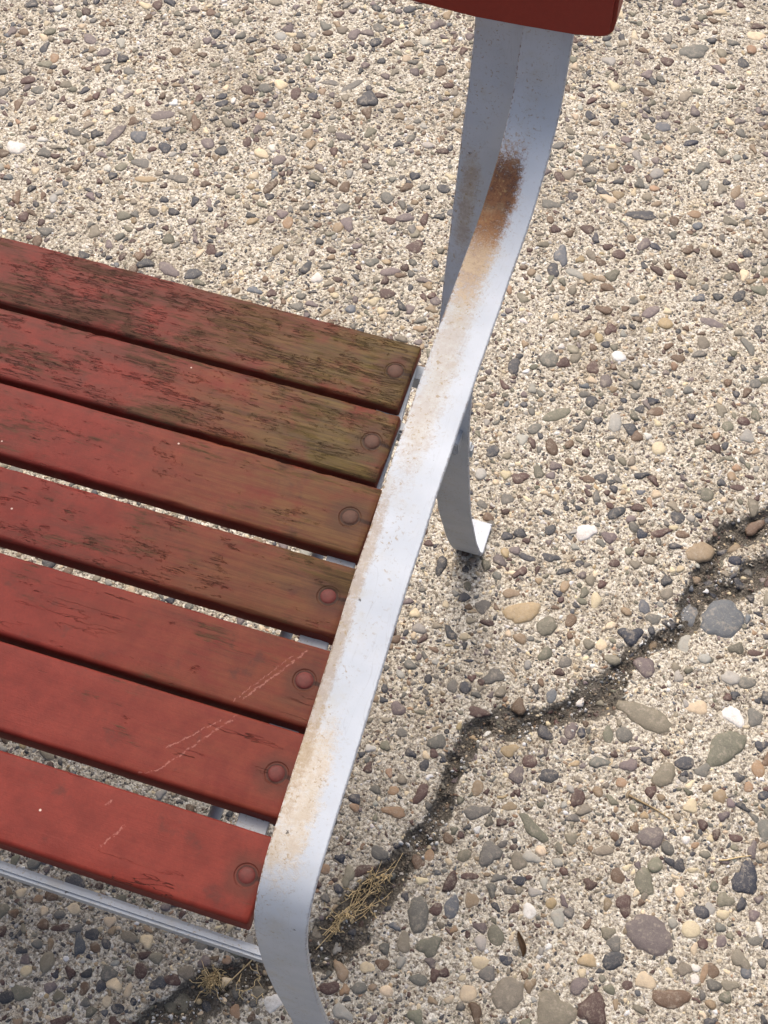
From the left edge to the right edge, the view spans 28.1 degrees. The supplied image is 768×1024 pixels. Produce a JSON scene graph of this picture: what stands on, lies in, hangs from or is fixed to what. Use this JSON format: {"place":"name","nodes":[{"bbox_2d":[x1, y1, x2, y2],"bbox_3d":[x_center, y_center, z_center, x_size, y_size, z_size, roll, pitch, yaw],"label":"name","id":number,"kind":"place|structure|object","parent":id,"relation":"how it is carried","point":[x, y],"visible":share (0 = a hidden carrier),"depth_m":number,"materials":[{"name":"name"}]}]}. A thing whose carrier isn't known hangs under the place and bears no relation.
{"place":"outdoors","nodes":[
{"label":"outdoors","id":0,"kind":"place"},
{"bbox_2d":[0,0,767,1023],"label":"pavement","id":1,"kind":"structure","parent":0,"point":[576,654],"depth_m":1.62,"materials":[{"name":"concrete"}]},
{"bbox_2d":[189,962,228,1003],"bbox_3d":[-0.157,0.425,1.381,0.039,0.018,0.036,16,63,9],"label":"dried tuft","id":2,"kind":"object","parent":1,"relation":"on","point":[209,980],"visible":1,"depth_m":1.38,"materials":[{"name":"plant"}]},
{"bbox_2d":[224,960,263,1003],"bbox_3d":[-0.121,0.417,1.388,0.040,0.015,0.050,16,63,9],"label":"dry twig","id":3,"kind":"object","parent":1,"relation":"on","point":[259,976],"visible":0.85,"depth_m":1.39,"materials":[{"name":"plant"}]},
{"bbox_2d":[0,0,622,1023],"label":"park bench","id":4,"kind":"object","parent":1,"relation":"on","point":[272,424],"visible":1,"depth_m":1.08,"materials":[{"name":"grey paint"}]},
{"bbox_2d":[316,853,402,949],"bbox_3d":[-0.021,0.359,1.415,0.117,0.021,0.042,-33,67,-16],"label":"dried weed","id":5,"kind":"object","parent":1,"relation":"on","point":[347,914],"visible":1,"depth_m":1.42,"materials":[{"name":"plant"}]},
{"bbox_2d":[517,931,525,956],"bbox_3d":[0.125,0.392,1.394,0.007,0.002,0.024,-6,62,-2],"label":"dead leaf","id":6,"kind":"object","parent":1,"relation":"on","point":[522,943],"visible":1,"depth_m":1.39,"materials":[{"name":"brown plant"}]},
{"bbox_2d":[628,795,669,818],"bbox_3d":[0.251,0.279,1.454,0.044,0.003,0.003,29,66,15],"label":"dry stick","id":7,"kind":"object","parent":1,"relation":"on","point":[638,800],"visible":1,"depth_m":1.45,"materials":[{"name":"beige wood"}]},
{"bbox_2d":[719,855,750,860],"bbox_3d":[0.327,0.322,1.429,0.030,0.002,0.002,-7,62,-3],"label":"straw stalk","id":8,"kind":"object","parent":1,"relation":"on","point":[733,858],"visible":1,"depth_m":1.43,"materials":[{"name":"beige plant"}]}
]}

